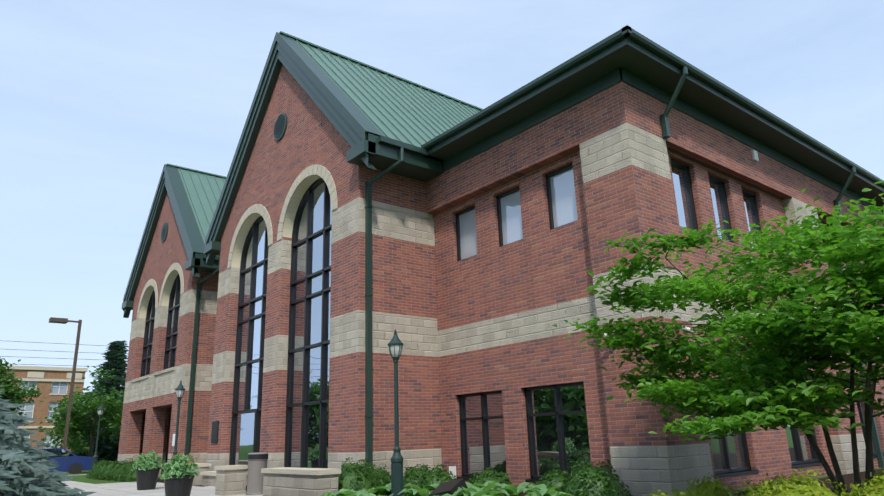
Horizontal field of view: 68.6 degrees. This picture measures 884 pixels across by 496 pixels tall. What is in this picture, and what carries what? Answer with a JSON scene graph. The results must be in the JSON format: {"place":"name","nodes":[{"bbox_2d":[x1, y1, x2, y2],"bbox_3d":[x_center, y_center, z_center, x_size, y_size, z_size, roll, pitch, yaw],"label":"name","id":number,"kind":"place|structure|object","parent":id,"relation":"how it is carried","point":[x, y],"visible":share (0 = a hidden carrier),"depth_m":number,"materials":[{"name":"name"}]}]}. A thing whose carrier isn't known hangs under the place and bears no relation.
{"place":"outdoors","nodes":[
{"label":"outdoors","id":0,"kind":"place"},
{"bbox_2d":[0,341,127,366],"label":"power line cable","id":1,"kind":"object","parent":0,"point":[56,351],"visible":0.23,"depth_m":61.17,"materials":[{"name":"black plastic"}]},
{"bbox_2d":[0,0,883,392],"label":"sky","id":2,"kind":"structure","parent":0,"point":[97,96],"materials":[{"name":"blue"}]},
{"bbox_2d":[50,468,881,492],"bbox_3d":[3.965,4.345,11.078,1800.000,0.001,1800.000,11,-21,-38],"label":"ground","id":3,"kind":"structure","parent":0,"point":[82,478],"depth_m":25.47,"materials":[{"name":"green plant"}]},
{"bbox_2d":[0,357,50,426],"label":"tree","id":4,"kind":"object","parent":3,"relation":"on","point":[13,391],"visible":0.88,"depth_m":39.99,"materials":[{"name":"green plant"}]},
{"bbox_2d":[5,369,84,451],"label":"building walls","id":5,"kind":"structure","parent":3,"relation":"on","point":[40,412],"depth_m":73.30,"materials":[{"name":"brown brick"}]},
{"bbox_2d":[16,381,67,448],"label":"windows","id":6,"kind":"structure","parent":5,"relation":"in","point":[61,390],"depth_m":73.33,"materials":[{"name":"grey glass"}]},
{"bbox_2d":[16,381,67,447],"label":"window frames","id":7,"kind":"structure","parent":5,"relation":"in","point":[48,408],"depth_m":73.31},
{"bbox_2d":[0,365,87,428],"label":"building trim","id":8,"kind":"structure","parent":5,"relation":"attached to","point":[34,376],"depth_m":73.77,"materials":[{"name":"beige concrete"}]},
{"bbox_2d":[0,385,95,495],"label":"blue spruce","id":9,"kind":"object","parent":3,"relation":"on","point":[22,473],"visible":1,"depth_m":9.99,"materials":[{"name":"plant"}]},
{"bbox_2d":[38,365,123,456],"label":"tree","id":10,"kind":"object","parent":3,"relation":"on","point":[79,408],"depth_m":40.18,"materials":[{"name":"green plant"}]},
{"bbox_2d":[38,382,123,443],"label":"tree","id":11,"kind":"object","parent":3,"relation":"on","point":[79,392],"visible":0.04,"depth_m":54.05,"materials":[{"name":"green plant"}]},
{"bbox_2d":[67,340,128,462],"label":"dark spruce","id":12,"kind":"object","parent":3,"relation":"on","point":[115,356],"depth_m":46.08,"materials":[{"name":"green plant"}]},
{"bbox_2d":[92,403,103,466],"bbox_3d":[-15.618,8.682,29.375,0.296,3.200,0.304,11,-21,-38],"label":"lamp post","id":13,"kind":"object","parent":3,"relation":"on","point":[100,410],"visible":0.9,"depth_m":29.41,"materials":[{"name":"metal"}]},
{"bbox_2d":[62,481,262,495],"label":"walkway","id":14,"kind":"structure","parent":3,"relation":"on","point":[120,489],"depth_m":18.63,"materials":[{"name":"concrete"}]},
{"bbox_2d":[131,450,164,489],"bbox_3d":[-8.596,6.459,18.894,0.873,1.102,0.884,11,-21,-38],"label":"planter","id":15,"kind":"object","parent":14,"relation":"on","point":[147,473],"visible":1,"depth_m":18.69,"materials":[{"name":"black plastic"}]},
{"bbox_2d":[170,381,184,467],"bbox_3d":[-8.230,5.730,20.116,0.296,3.200,0.304,11,-21,-38],"label":"lamp post","id":16,"kind":"object","parent":14,"relation":"on","point":[180,389],"visible":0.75,"depth_m":20.29,"materials":[{"name":"metal"}]},
{"bbox_2d":[159,452,199,495],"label":"planter","id":17,"kind":"object","parent":14,"relation":"on","point":[178,481],"visible":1,"depth_m":13.52,"materials":[{"name":"black plastic"}]},
{"bbox_2d":[246,452,267,494],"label":"trash bin","id":18,"kind":"object","parent":14,"relation":"on","point":[255,475],"visible":0.83,"depth_m":15.60,"materials":[{"name":"beige concrete"}]},
{"bbox_2d":[247,454,267,458],"bbox_3d":[-4.519,5.117,15.903,0.493,0.115,0.498,11,-21,-38],"label":"lid","id":19,"kind":"object","parent":18,"relation":"attached to","point":[257,456],"visible":0.83,"depth_m":15.70,"materials":[{"name":"black metal"}]},
{"bbox_2d":[122,25,883,468],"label":"roof trim","id":20,"kind":"structure","parent":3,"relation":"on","point":[352,123],"depth_m":17.09,"materials":[{"name":"green metal"}]},
{"bbox_2d":[157,469,883,495],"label":"mulch beds","id":21,"kind":"object","parent":3,"relation":"on","point":[848,479],"depth_m":13.99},
{"bbox_2d":[184,467,337,495],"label":"seat walls","id":22,"kind":"structure","parent":21,"relation":"on","point":[230,482],"depth_m":13.51,"materials":[{"name":"beige stone"}]},
{"bbox_2d":[195,463,340,474],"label":"seat wall caps","id":23,"kind":"object","parent":22,"relation":"on","point":[304,471],"visible":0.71,"depth_m":13.35,"materials":[{"name":"beige concrete"}]},
{"bbox_2d":[86,457,632,495],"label":"shrubs","id":24,"kind":"object","parent":21,"relation":"on","point":[587,479],"visible":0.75,"depth_m":12.99,"materials":[{"name":"green plant"}]},
{"bbox_2d":[388,329,403,495],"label":"lamp post","id":25,"kind":"object","parent":21,"relation":"on","point":[395,344],"visible":1,"depth_m":11.80,"materials":[{"name":"metal"}]},
{"bbox_2d":[322,481,573,495],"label":"hosta plants","id":26,"kind":"object","parent":21,"relation":"on","point":[478,489],"visible":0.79,"depth_m":11.04,"materials":[{"name":"green plant"}]},
{"bbox_2d":[429,478,467,495],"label":"rock","id":27,"kind":"object","parent":21,"relation":"on","point":[449,487],"visible":0.62,"depth_m":11.15,"materials":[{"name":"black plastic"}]},
{"bbox_2d":[647,468,883,495],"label":"shrubs","id":28,"kind":"object","parent":21,"relation":"on","point":[797,486],"visible":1,"depth_m":7.10,"materials":[{"name":"plant"}]},
{"bbox_2d":[552,181,883,495],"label":"tree","id":29,"kind":"object","parent":3,"relation":"on","point":[818,343],"depth_m":8.25,"materials":[{"name":"green plant"}]},
{"bbox_2d":[118,64,883,491],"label":"brick walls","id":30,"kind":"structure","parent":0,"point":[540,264],"depth_m":16.04,"materials":[{"name":"red brick"}]},
{"bbox_2d":[139,175,320,318],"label":"building arch reveals","id":31,"kind":"object","parent":30,"relation":"attached to","point":[287,230],"visible":0.46,"depth_m":22.79,"materials":[{"name":"beige stone"}]},
{"bbox_2d":[136,164,337,475],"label":"building arch stones","id":32,"kind":"object","parent":30,"relation":"attached to","point":[321,171],"visible":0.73,"depth_m":20.56,"materials":[{"name":"beige stone"}]},
{"bbox_2d":[166,31,482,243],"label":"metal roof","id":33,"kind":"structure","parent":30,"relation":"on","point":[392,106],"depth_m":22.36,"materials":[{"name":"green metal"}]},
{"bbox_2d":[172,150,758,477],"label":"building cameras","id":34,"kind":"object","parent":30,"relation":"attached to","point":[755,158],"visible":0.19,"depth_m":15.97,"materials":[{"name":"white plastic"}]},
{"bbox_2d":[117,123,878,495],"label":"building stone bands","id":35,"kind":"object","parent":30,"relation":"in","point":[643,471],"visible":0.33,"depth_m":15.96,"materials":[{"name":"beige stone"}]},
{"bbox_2d":[131,45,883,309],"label":"building soffits","id":36,"kind":"object","parent":30,"relation":"attached to","point":[642,66],"visible":0.14,"depth_m":15.65,"materials":[{"name":"metal"}]},
{"bbox_2d":[140,159,883,482],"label":"window frames","id":37,"kind":"structure","parent":30,"relation":"in","point":[322,401],"depth_m":18.20,"materials":[{"name":"black metal"}]},
{"bbox_2d":[143,181,590,475],"bbox_3d":[5.850,3.241,22.505,40.808,8.985,19.476,-3,-16,2],"label":"window glass","id":38,"kind":"object","parent":37,"relation":"in","point":[575,436],"visible":0.08,"depth_m":18.06,"materials":[{"name":"glass"}]},
{"bbox_2d":[459,164,864,267],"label":"window panes","id":39,"kind":"structure","parent":37,"relation":"in","point":[564,207],"depth_m":15.71,"materials":[{"name":"grey glass"}]},
{"bbox_2d":[707,399,875,469],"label":"window panes","id":40,"kind":"structure","parent":37,"relation":"in","point":[736,452],"depth_m":13.73,"materials":[{"name":"grey glass"}]},
{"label":"parking lot","id":41,"kind":"structure","parent":0,"visible":0},
{"bbox_2d":[31,448,92,473],"bbox_3d":[-20.510,11.088,33.494,4.500,1.412,1.800,7,-19,-28],"label":"blue car","id":42,"kind":"object","parent":41,"relation":"on","point":[70,462],"visible":0.38,"depth_m":33.28,"materials":[{"name":"blue paint"}]},
{"bbox_2d":[49,317,81,471],"bbox_3d":[-22.215,8.458,37.484,1.850,8.800,0.560,11,-21,-38],"label":"parking light pole","id":43,"kind":"object","parent":41,"relation":"on","point":[59,320],"visible":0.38,"depth_m":38.11,"materials":[{"name":"brown metal"}]}
]}

